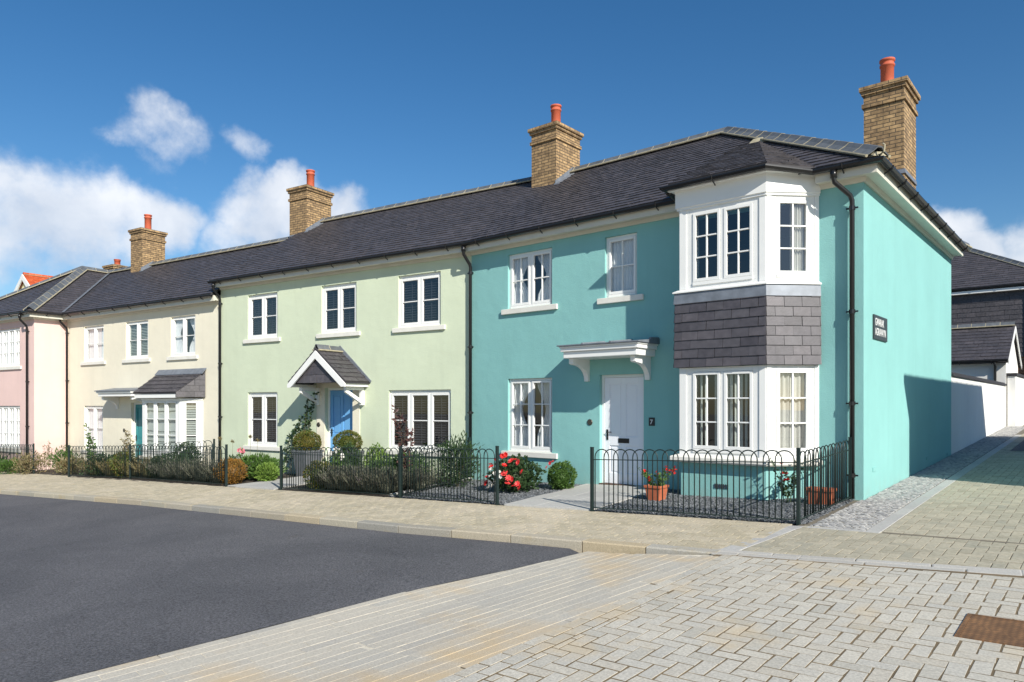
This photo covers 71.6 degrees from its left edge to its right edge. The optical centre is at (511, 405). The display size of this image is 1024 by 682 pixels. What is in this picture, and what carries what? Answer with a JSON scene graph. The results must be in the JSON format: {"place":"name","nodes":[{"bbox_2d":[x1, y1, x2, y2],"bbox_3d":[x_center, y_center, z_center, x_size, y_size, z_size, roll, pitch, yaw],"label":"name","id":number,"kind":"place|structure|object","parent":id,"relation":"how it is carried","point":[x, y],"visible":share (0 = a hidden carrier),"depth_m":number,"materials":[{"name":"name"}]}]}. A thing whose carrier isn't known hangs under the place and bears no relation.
{"place":"outdoors","nodes":[
{"label":"outdoors","id":0,"kind":"place"},
{"bbox_2d":[0,469,67,475],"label":"pink garden bed","id":1,"kind":"object","parent":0,"point":[55,473],"visible":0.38,"depth_m":23.00,"materials":[{"name":"soil"}]},
{"bbox_2d":[0,456,29,473],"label":"shrub","id":2,"kind":"object","parent":1,"relation":"on","point":[7,465],"visible":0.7,"depth_m":23.27,"materials":[{"name":"green plant"}]},
{"bbox_2d":[10,450,49,474],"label":"shrub","id":3,"kind":"object","parent":1,"relation":"on","point":[23,462],"visible":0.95,"depth_m":22.85,"materials":[{"name":"beige plant"}]},
{"bbox_2d":[45,445,80,470],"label":"shrub","id":4,"kind":"object","parent":1,"relation":"on","point":[56,455],"visible":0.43,"depth_m":22.82,"materials":[{"name":"green plant"}]},
{"bbox_2d":[0,472,105,488],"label":"pavement","id":5,"kind":"structure","parent":0,"point":[16,480],"depth_m":20.40,"materials":[{"name":"stone"}]},
{"bbox_2d":[14,478,236,498],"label":"pavement","id":6,"kind":"structure","parent":0,"point":[129,488],"depth_m":17.04,"materials":[{"name":"stone"}]},
{"bbox_2d":[70,469,224,486],"bbox_3d":[-11.069,2.043,21.032,12.527,0.313,2.323,0,0,35],"label":"cream garden bed","id":7,"kind":"object","parent":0,"point":[157,480],"visible":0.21,"depth_m":18.86,"materials":[{"name":"soil"}]},
{"bbox_2d":[50,454,83,474],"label":"shrub","id":8,"kind":"object","parent":7,"relation":"on","point":[63,462],"visible":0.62,"depth_m":22.01,"materials":[{"name":"beige plant"}]},
{"bbox_2d":[78,452,123,475],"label":"shrub","id":9,"kind":"object","parent":7,"relation":"on","point":[109,457],"visible":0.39,"depth_m":20.71,"materials":[{"name":"green plant"}]},
{"bbox_2d":[106,450,139,477],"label":"shrub","id":10,"kind":"object","parent":7,"relation":"on","point":[118,456],"visible":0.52,"depth_m":19.87,"materials":[{"name":"green plant"}]},
{"bbox_2d":[141,455,182,478],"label":"lavender bush","id":11,"kind":"object","parent":7,"relation":"on","point":[160,467],"visible":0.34,"depth_m":18.76,"materials":[{"name":"green plant"}]},
{"bbox_2d":[163,457,201,480],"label":"lavender bush","id":12,"kind":"object","parent":7,"relation":"on","point":[168,468],"visible":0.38,"depth_m":18.19,"materials":[{"name":"green plant"}]},
{"bbox_2d":[172,441,201,463],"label":"shrub","id":13,"kind":"object","parent":7,"relation":"on","point":[187,444],"visible":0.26,"depth_m":20.13,"materials":[{"name":"green plant"}]},
{"bbox_2d":[180,459,217,481],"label":"lavender bush","id":14,"kind":"object","parent":7,"relation":"on","point":[199,472],"visible":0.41,"depth_m":17.59,"materials":[{"name":"green plant"}]},
{"bbox_2d":[195,458,247,482],"bbox_3d":[-6.954,1.570,17.247,1.473,0.640,1.155,0,0,40],"label":"lavender bush","id":15,"kind":"object","parent":7,"relation":"on","point":[208,470],"visible":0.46,"depth_m":16.99,"materials":[{"name":"green plant"}]},
{"bbox_2d":[151,488,381,512],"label":"pavement","id":16,"kind":"structure","parent":0,"point":[272,500],"depth_m":13.82,"materials":[{"name":"stone"}]},
{"bbox_2d":[0,494,577,681],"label":"road","id":17,"kind":"structure","parent":0,"point":[87,586],"depth_m":8.04,"materials":[{"name":"asphalt"}]},
{"bbox_2d":[228,473,449,496],"bbox_3d":[-5.393,1.778,16.975,8.967,0.286,2.836,0,0,32],"label":"green garden bed","id":18,"kind":"object","parent":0,"point":[307,487],"visible":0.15,"depth_m":15.04,"materials":[{"name":"soil"}]},
{"bbox_2d":[213,457,247,483],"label":"shrub","id":19,"kind":"object","parent":18,"relation":"on","point":[232,479],"visible":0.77,"depth_m":16.94,"materials":[{"name":"orange plant"}]},
{"bbox_2d":[238,451,287,479],"bbox_3d":[-6.409,1.552,17.853,1.295,0.802,1.287,0,0,40],"label":"shrub","id":20,"kind":"object","parent":18,"relation":"on","point":[252,462],"visible":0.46,"depth_m":17.66,"materials":[{"name":"green plant"}]},
{"bbox_2d":[254,460,279,481],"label":"shrub","id":21,"kind":"object","parent":18,"relation":"on","point":[268,471],"visible":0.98,"depth_m":17.01,"materials":[{"name":"green plant"}]},
{"bbox_2d":[283,392,319,468],"bbox_3d":[-5.548,0.729,18.617,1.572,2.154,0.318,0,0,40],"label":"climbing plant","id":22,"kind":"object","parent":18,"relation":"on","point":[306,421],"visible":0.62,"depth_m":18.55,"materials":[{"name":"green plant"}]},
{"bbox_2d":[302,460,333,490],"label":"shrub","id":23,"kind":"object","parent":18,"relation":"on","point":[307,470],"visible":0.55,"depth_m":14.88,"materials":[{"name":"green plant"}]},
{"bbox_2d":[309,464,347,489],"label":"lavender bush","id":24,"kind":"object","parent":18,"relation":"on","point":[329,486],"visible":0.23,"depth_m":14.65,"materials":[{"name":"green plant"}]},
{"bbox_2d":[318,466,362,490],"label":"lavender bush","id":25,"kind":"object","parent":18,"relation":"on","point":[330,477],"visible":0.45,"depth_m":14.36,"materials":[{"name":"green plant"}]},
{"bbox_2d":[328,441,363,470],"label":"shrub","id":26,"kind":"object","parent":18,"relation":"on","point":[350,446],"visible":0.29,"depth_m":16.45,"materials":[{"name":"green plant"}]},
{"bbox_2d":[332,450,364,462],"bbox_3d":[-3.944,1.424,17.029,0.580,0.670,0.580,0,0,32],"label":"planter","id":27,"kind":"object","parent":18,"relation":"on","point":[351,453],"visible":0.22,"depth_m":16.89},
{"bbox_2d":[332,429,362,449],"bbox_3d":[-3.942,0.890,17.029,0.741,0.642,0.736,0,0,40],"label":"topiary ball","id":28,"kind":"object","parent":27,"relation":"in","point":[346,439],"visible":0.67,"depth_m":16.88,"materials":[{"name":"green plant"}]},
{"bbox_2d":[338,465,378,491],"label":"lavender bush","id":29,"kind":"object","parent":18,"relation":"on","point":[352,478],"visible":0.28,"depth_m":14.17,"materials":[{"name":"green plant"}]},
{"bbox_2d":[347,465,395,492],"bbox_3d":[-2.773,1.453,14.043,1.222,0.568,0.866,0,0,40],"label":"lavender bush","id":30,"kind":"object","parent":18,"relation":"on","point":[363,483],"visible":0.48,"depth_m":13.90,"materials":[{"name":"green plant"}]},
{"bbox_2d":[362,442,388,469],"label":"shrub","id":31,"kind":"object","parent":18,"relation":"on","point":[376,453],"visible":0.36,"depth_m":16.11,"materials":[{"name":"green plant"}]},
{"bbox_2d":[367,455,397,480],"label":"shrub","id":32,"kind":"object","parent":18,"relation":"on","point":[394,464],"visible":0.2,"depth_m":14.46,"materials":[{"name":"green plant"}]},
{"bbox_2d":[364,465,409,493],"bbox_3d":[-2.422,1.441,13.830,1.139,0.568,0.949,0,0,40],"label":"lavender bush","id":33,"kind":"object","parent":18,"relation":"on","point":[395,486],"visible":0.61,"depth_m":13.69,"materials":[{"name":"green plant"}]},
{"bbox_2d":[391,404,414,490],"bbox_3d":[-2.208,0.837,14.300,0.704,1.752,0.282,0,0,40],"label":"tree","id":34,"kind":"object","parent":18,"relation":"on","point":[409,439],"visible":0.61,"depth_m":14.26,"materials":[{"name":"purple plant"}]},
{"bbox_2d":[391,464,440,489],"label":"lavender bush","id":35,"kind":"object","parent":18,"relation":"on","point":[422,479],"visible":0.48,"depth_m":13.92,"materials":[{"name":"green plant"}]},
{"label":"path bed","id":36,"kind":"structure","parent":18,"relation":"on","visible":0},
{"bbox_2d":[228,476,309,489],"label":"garden path","id":37,"kind":"structure","parent":36,"relation":"on","point":[271,485],"depth_m":16.29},
{"bbox_2d":[292,449,323,476],"bbox_3d":[-5.184,1.469,17.988,0.580,0.670,0.580,0,0,32],"label":"planter","id":38,"kind":"object","parent":37,"relation":"on","point":[302,461],"visible":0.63,"depth_m":17.81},
{"bbox_2d":[293,430,321,450],"bbox_3d":[-5.183,0.936,17.990,0.726,0.634,0.729,0,0,40],"label":"topiary ball","id":39,"kind":"object","parent":38,"relation":"in","point":[307,439],"visible":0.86,"depth_m":17.83,"materials":[{"name":"green plant"}]},
{"bbox_2d":[296,497,494,523],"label":"pavement","id":40,"kind":"structure","parent":0,"point":[386,509],"depth_m":11.74,"materials":[{"name":"stone"}]},
{"bbox_2d":[100,555,712,679],"bbox_3d":[-1.744,1.844,5.190,3.000,0.493,8.700,0,0,40],"label":"ramp bed","id":41,"kind":"object","parent":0,"point":[364,647],"visible":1,"depth_m":5.44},
{"bbox_2d":[54,623,462,681],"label":"granite ramp","id":42,"kind":"structure","parent":41,"relation":"on","point":[273,653],"depth_m":5.13,"materials":[{"name":"stone"}]},
{"bbox_2d":[285,592,576,667],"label":"granite ramp","id":43,"kind":"structure","parent":41,"relation":"on","point":[419,626],"depth_m":5.75,"materials":[{"name":"stone"}]},
{"bbox_2d":[408,569,653,618],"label":"granite ramp","id":44,"kind":"structure","parent":41,"relation":"on","point":[549,594],"depth_m":6.62,"materials":[{"name":"stone"}]},
{"bbox_2d":[514,551,718,583],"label":"granite ramp","id":45,"kind":"structure","parent":41,"relation":"on","point":[654,568],"depth_m":7.46,"materials":[{"name":"stone"}]},
{"bbox_2d":[53,484,795,681],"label":"ground","id":46,"kind":"structure","parent":0,"point":[339,608],"depth_m":6.53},
{"bbox_2d":[0,443,34,473],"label":"fence","id":47,"kind":"object","parent":46,"relation":"on","point":[4,450],"visible":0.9,"depth_m":23.60,"materials":[{"name":"paint"}]},
{"bbox_2d":[13,272,52,291],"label":"house","id":48,"kind":"structure","parent":46,"relation":"on","point":[26,279],"depth_m":60.10,"materials":[{"name":"orange tile"}]},
{"bbox_2d":[0,259,147,470],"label":"house","id":49,"kind":"structure","parent":46,"relation":"on","point":[32,370],"depth_m":24.97,"materials":[{"name":"pink paint"}]},
{"bbox_2d":[0,406,20,452],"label":"window","id":50,"kind":"structure","parent":49,"relation":"in","point":[9,415],"depth_m":25.41,"materials":[{"name":"white paint"}]},
{"bbox_2d":[0,328,21,369],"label":"window","id":51,"kind":"structure","parent":49,"relation":"in","point":[9,338],"depth_m":25.41,"materials":[{"name":"white paint"}]},
{"bbox_2d":[68,444,227,486],"bbox_3d":[-9.825,1.593,18.881,8.063,1.372,0.297,0,0,35],"label":"fence","id":52,"kind":"object","parent":46,"relation":"on","point":[148,451],"visible":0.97,"depth_m":18.59,"materials":[{"name":"paint"}]},
{"bbox_2d":[58,214,288,468],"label":"house","id":53,"kind":"structure","parent":46,"relation":"on","point":[169,381],"depth_m":23.17,"materials":[{"name":"white paint"}]},
{"bbox_2d":[80,406,104,453],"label":"window","id":54,"kind":"structure","parent":53,"relation":"in","point":[94,414],"depth_m":24.33,"materials":[{"name":"white paint"}]},
{"bbox_2d":[80,325,105,364],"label":"window","id":55,"kind":"structure","parent":53,"relation":"in","point":[94,334],"depth_m":24.33,"materials":[{"name":"white paint"}]},
{"bbox_2d":[122,320,150,362],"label":"window","id":56,"kind":"structure","parent":53,"relation":"in","point":[144,357],"depth_m":22.92,"materials":[{"name":"white paint"}]},
{"bbox_2d":[135,405,141,454],"bbox_3d":[-11.839,0.982,22.844,0.982,2.011,0.099,0,0,32],"label":"door","id":57,"kind":"structure","parent":53,"relation":"in","point":[138,436],"depth_m":23.00,"materials":[{"name":"teal plastic"}]},
{"bbox_2d":[139,398,202,463],"bbox_3d":[-10.282,1.408,21.457,2.535,3.220,0.633,0,0,32],"label":"bay window","id":58,"kind":"structure","parent":53,"relation":"in","point":[164,421],"depth_m":21.19,"materials":[{"name":"white paint"}]},
{"bbox_2d":[166,315,197,360],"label":"window","id":59,"kind":"structure","parent":53,"relation":"in","point":[180,352],"depth_m":21.65,"materials":[{"name":"white paint"}]},
{"bbox_2d":[132,439,214,476],"bbox_3d":[-9.530,1.525,20.029,2.150,1.110,0.060,0,0,-30],"label":"fence","id":60,"kind":"object","parent":46,"relation":"on","point":[213,445],"visible":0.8,"depth_m":20.14,"materials":[{"name":"paint"}]},
{"bbox_2d":[0,489,719,554],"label":"kerb","id":61,"kind":"structure","parent":46,"relation":"on","point":[593,545],"depth_m":10.09,"materials":[{"name":"stone"}]},
{"bbox_2d":[207,169,543,483],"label":"house","id":62,"kind":"structure","parent":46,"relation":"on","point":[358,321],"depth_m":18.26,"materials":[{"name":"green paint"}]},
{"bbox_2d":[243,392,279,450],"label":"window","id":63,"kind":"structure","parent":62,"relation":"in","point":[263,444],"depth_m":19.65,"materials":[{"name":"white paint"}]},
{"bbox_2d":[243,292,280,343],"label":"window","id":64,"kind":"structure","parent":62,"relation":"in","point":[265,337],"depth_m":19.65,"materials":[{"name":"white paint"}]},
{"bbox_2d":[316,282,360,338],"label":"window","id":65,"kind":"structure","parent":62,"relation":"in","point":[343,331],"depth_m":18.09,"materials":[{"name":"white paint"}]},
{"bbox_2d":[330,390,352,457],"bbox_3d":[-4.335,0.622,18.115,0.862,2.011,0.099,0,0,32],"label":"door","id":66,"kind":"structure","parent":62,"relation":"in","point":[341,404],"depth_m":18.18,"materials":[{"name":"blue plastic"}]},
{"bbox_2d":[392,272,445,332],"bbox_3d":[-2.151,-2.407,16.668,1.580,1.350,0.210,0,0,32],"label":"window","id":67,"kind":"structure","parent":62,"relation":"in","point":[421,325],"depth_m":16.67,"materials":[{"name":"white paint"}]},
{"bbox_2d":[385,389,452,456],"bbox_3d":[-2.155,0.408,16.669,2.170,1.540,0.210,0,0,32],"label":"window","id":68,"kind":"structure","parent":62,"relation":"in","point":[410,393],"depth_m":16.71,"materials":[{"name":"white paint"}]},
{"bbox_2d":[280,445,498,504],"bbox_3d":[-2.602,1.324,13.545,5.943,1.303,0.078,0,0,37],"label":"fence","id":69,"kind":"object","parent":46,"relation":"on","point":[400,456],"visible":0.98,"depth_m":13.28,"materials":[{"name":"paint"}]},
{"bbox_2d":[403,437,470,494],"bbox_3d":[-1.502,1.249,14.458,0.058,1.080,2.781,0,0,24],"label":"fence","id":70,"kind":"object","parent":46,"relation":"on","point":[469,440],"visible":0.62,"depth_m":13.98,"materials":[{"name":"paint"}]},
{"bbox_2d":[398,526,645,553],"bbox_3d":[-8.043,2.082,14.759,26.594,1.024,0.470,0,0,34],"label":"kerb joint","id":71,"kind":"object","parent":46,"relation":"on","point":[510,540],"visible":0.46,"depth_m":9.18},
{"bbox_2d":[461,57,971,500],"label":"house","id":72,"kind":"structure","parent":46,"relation":"on","point":[729,288],"depth_m":12.81,"materials":[{"name":"teal paint"}]},
{"bbox_2d":[501,248,557,314],"bbox_3d":[0.414,-2.567,14.808,1.480,1.270,0.270,0,0,40],"label":"window","id":73,"kind":"structure","parent":72,"relation":"in","point":[522,296],"depth_m":14.80,"materials":[{"name":"white paint"}]},
{"bbox_2d":[501,378,557,458],"bbox_3d":[0.414,0.258,14.808,1.480,1.640,0.269,0,0,40],"label":"window","id":74,"kind":"structure","parent":72,"relation":"in","point":[522,434],"depth_m":14.80,"materials":[{"name":"white paint"}]},
{"bbox_2d":[597,233,643,304],"bbox_3d":[2.070,-2.567,13.360,1.000,1.270,0.203,0,0,40],"label":"window","id":75,"kind":"structure","parent":72,"relation":"in","point":[621,250],"depth_m":13.39,"materials":[{"name":"white paint"}]},
{"bbox_2d":[605,377,642,485],"bbox_3d":[2.106,0.482,13.388,0.842,2.011,0.099,0,0,40],"label":"door","id":76,"kind":"structure","parent":72,"relation":"in","point":[623,396],"depth_m":13.38,"materials":[{"name":"white plastic"}]},
{"bbox_2d":[667,170,821,304],"bbox_3d":[3.732,-2.650,11.427,2.308,1.935,0.787,0,0,40],"label":"bay window","id":77,"kind":"structure","parent":72,"relation":"in","point":[763,191],"depth_m":11.07,"materials":[{"name":"white paint"}]},
{"bbox_2d":[670,365,822,466],"bbox_3d":[3.742,0.158,11.435,2.261,1.560,0.762,0,0,40],"label":"bay window","id":78,"kind":"structure","parent":72,"relation":"in","point":[784,399],"depth_m":11.08,"materials":[{"name":"white paint"}]},
{"bbox_2d":[873,314,886,341],"bbox_3d":[5.862,-1.222,11.300,0.028,0.380,0.840,0,0,40],"label":"street sign","id":79,"kind":"object","parent":72,"relation":"attached to","point":[880,328],"visible":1,"depth_m":11.22,"materials":[{"name":"metal"}]},
{"bbox_2d":[590,437,851,525],"bbox_3d":[3.115,1.113,9.848,3.919,1.273,1.721,0,0,1],"label":"fence","id":80,"kind":"object","parent":46,"relation":"on","point":[799,518],"visible":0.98,"depth_m":9.76,"materials":[{"name":"paint"}]},
{"bbox_2d":[951,372,1006,454],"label":"garden wall","id":81,"kind":"structure","parent":46,"relation":"on","point":[977,408],"depth_m":18.85,"materials":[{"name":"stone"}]},
{"bbox_2d":[951,321,1021,426],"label":"garage","id":82,"kind":"structure","parent":46,"relation":"on","point":[990,351],"depth_m":25.25,"materials":[{"name":"tile"}]},
{"bbox_2d":[951,248,1023,374],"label":"house","id":83,"kind":"structure","parent":46,"relation":"on","point":[987,287],"depth_m":30.72,"materials":[{"name":"black tile"}]},
{"bbox_2d":[1006,373,1023,426],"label":"garden wall","id":84,"kind":"structure","parent":46,"relation":"on","point":[1015,399],"depth_m":24.36,"materials":[{"name":"stone"}]},
{"bbox_2d":[412,505,593,532],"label":"pavement","id":85,"kind":"structure","parent":0,"point":[499,519],"depth_m":10.43,"materials":[{"name":"stone"}]},
{"bbox_2d":[0,0,1023,296],"label":"sky","id":86,"kind":"structure","parent":0,"point":[198,117],"materials":[{"name":"blue"}]},
{"bbox_2d":[389,479,854,524],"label":"slate chippings","id":87,"kind":"object","parent":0,"point":[547,489],"visible":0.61,"depth_m":10.88,"materials":[{"name":"gravel"}]},
{"bbox_2d":[427,430,484,488],"bbox_3d":[-1.170,1.210,14.402,1.145,1.454,1.074,0,0,40],"label":"shrub","id":88,"kind":"object","parent":87,"relation":"on","point":[463,446],"visible":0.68,"depth_m":14.28,"materials":[{"name":"green plant"}]},
{"bbox_2d":[484,452,546,492],"bbox_3d":[0.078,1.276,13.385,1.109,0.838,1.117,0,0,40],"label":"flowering shrub","id":89,"kind":"object","parent":87,"relation":"on","point":[515,475],"visible":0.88,"depth_m":13.13,"materials":[{"name":"green plant"}]},
{"bbox_2d":[545,460,577,489],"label":"shrub","id":90,"kind":"object","parent":87,"relation":"on","point":[560,478],"visible":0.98,"depth_m":13.19,"materials":[{"name":"green plant"}]},
{"bbox_2d":[643,484,668,500],"bbox_3d":[2.338,1.414,11.497,0.305,0.250,0.305,0,0,40],"label":"plant pot","id":91,"kind":"object","parent":87,"relation":"on","point":[655,492],"visible":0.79,"depth_m":11.40,"materials":[{"name":"ceramic"}]},
{"bbox_2d":[638,466,677,485],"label":"geranium","id":92,"kind":"object","parent":91,"relation":"on","point":[650,478],"visible":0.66,"depth_m":11.44,"materials":[{"name":"red plant"}]},
{"bbox_2d":[770,457,803,502],"bbox_3d":[4.157,1.128,10.618,0.547,0.683,0.396,0,0,-7],"label":"rose","id":93,"kind":"object","parent":87,"relation":"on","point":[787,494],"visible":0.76,"depth_m":10.57,"materials":[{"name":"green plant"}]},
{"bbox_2d":[809,486,836,504],"bbox_3d":[4.528,1.330,10.399,0.390,0.245,0.270,0,0,40],"label":"planter","id":94,"kind":"object","parent":87,"relation":"on","point":[822,495],"visible":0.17,"depth_m":10.29,"materials":[{"name":"ceramic"}]},
{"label":"path bed","id":95,"kind":"structure","parent":87,"relation":"on","visible":0},
{"bbox_2d":[504,484,645,510],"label":"garden path","id":96,"kind":"structure","parent":95,"relation":"on","point":[576,498],"depth_m":11.94,"materials":[{"name":"concrete"}]},
{"bbox_2d":[519,511,775,548],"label":"pavement","id":97,"kind":"structure","parent":0,"point":[609,526],"depth_m":9.12,"materials":[{"name":"stone"}]},
{"bbox_2d":[454,554,1023,681],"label":"granite setts","id":98,"kind":"structure","parent":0,"point":[805,658],"depth_m":5.11,"materials":[{"name":"stone"}]},
{"bbox_2d":[436,555,741,681],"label":"granite setts","id":99,"kind":"structure","parent":98,"relation":"on","point":[522,655],"depth_m":5.43,"materials":[{"name":"stone"}]},
{"bbox_2d":[798,555,1021,575],"bbox_3d":[3.755,1.544,6.816,1.875,0.101,0.232,0,0,30],"label":"granite band","id":100,"kind":"object","parent":98,"relation":"on","point":[1016,572],"visible":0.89,"depth_m":6.77,"materials":[{"name":"stone"}]},
{"bbox_2d":[954,613,1023,646],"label":"manhole cover","id":101,"kind":"object","parent":98,"relation":"on","point":[997,630],"visible":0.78,"depth_m":4.94,"materials":[{"name":"metal"}]},
{"bbox_2d":[721,523,791,548],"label":"pavement","id":102,"kind":"structure","parent":0,"point":[773,528],"depth_m":8.49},
{"bbox_2d":[719,525,802,550],"bbox_3d":[2.966,1.557,8.326,1.768,0.090,0.194,0,0,-44],"label":"slab strip","id":103,"kind":"object","parent":102,"relation":"on","point":[790,528],"visible":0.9,"depth_m":8.25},
{"bbox_2d":[742,494,934,557],"bbox_3d":[4.806,1.454,9.645,1.040,0.257,6.030,0,0,40],"label":"alley bed","id":104,"kind":"object","parent":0,"point":[853,527],"visible":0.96,"depth_m":8.54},
{"bbox_2d":[743,527,1023,569],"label":"alley setts","id":105,"kind":"structure","parent":104,"relation":"on","point":[906,551],"depth_m":7.50,"materials":[{"name":"stone"}]},
{"bbox_2d":[741,425,1023,568],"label":"alley bed","id":106,"kind":"object","parent":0,"point":[851,503],"visible":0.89,"depth_m":8.79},
{"bbox_2d":[865,435,1020,532],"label":"edge stones","id":107,"kind":"object","parent":106,"relation":"on","point":[886,523],"visible":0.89,"depth_m":10.80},
{"bbox_2d":[866,426,1023,502],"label":"cobbles","id":108,"kind":"object","parent":106,"relation":"on","point":[917,485],"visible":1,"depth_m":13.58,"materials":[{"name":"stone"}]},
{"bbox_2d":[883,464,1023,542],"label":"alley setts","id":109,"kind":"structure","parent":106,"relation":"on","point":[980,514],"depth_m":9.43,"materials":[{"name":"stone"}]},
{"bbox_2d":[981,434,1023,464],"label":"alley setts","id":110,"kind":"structure","parent":106,"relation":"on","point":[1002,457],"depth_m":15.36,"materials":[{"name":"stone"}]},
{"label":"cobble bed","id":111,"kind":"structure","parent":0,"visible":0},
{"bbox_2d":[810,499,908,530],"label":"cobbles","id":112,"kind":"object","parent":111,"relation":"on","point":[859,508],"visible":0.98,"depth_m":9.42,"materials":[{"name":"stone"}]},
{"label":"band bed","id":113,"kind":"structure","parent":0,"visible":0},
{"bbox_2d":[711,549,801,559],"bbox_3d":[2.578,1.588,7.508,0.876,0.062,0.234,0,0,32],"label":"granite band","id":114,"kind":"object","parent":113,"relation":"on","point":[760,554],"visible":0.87,"depth_m":7.50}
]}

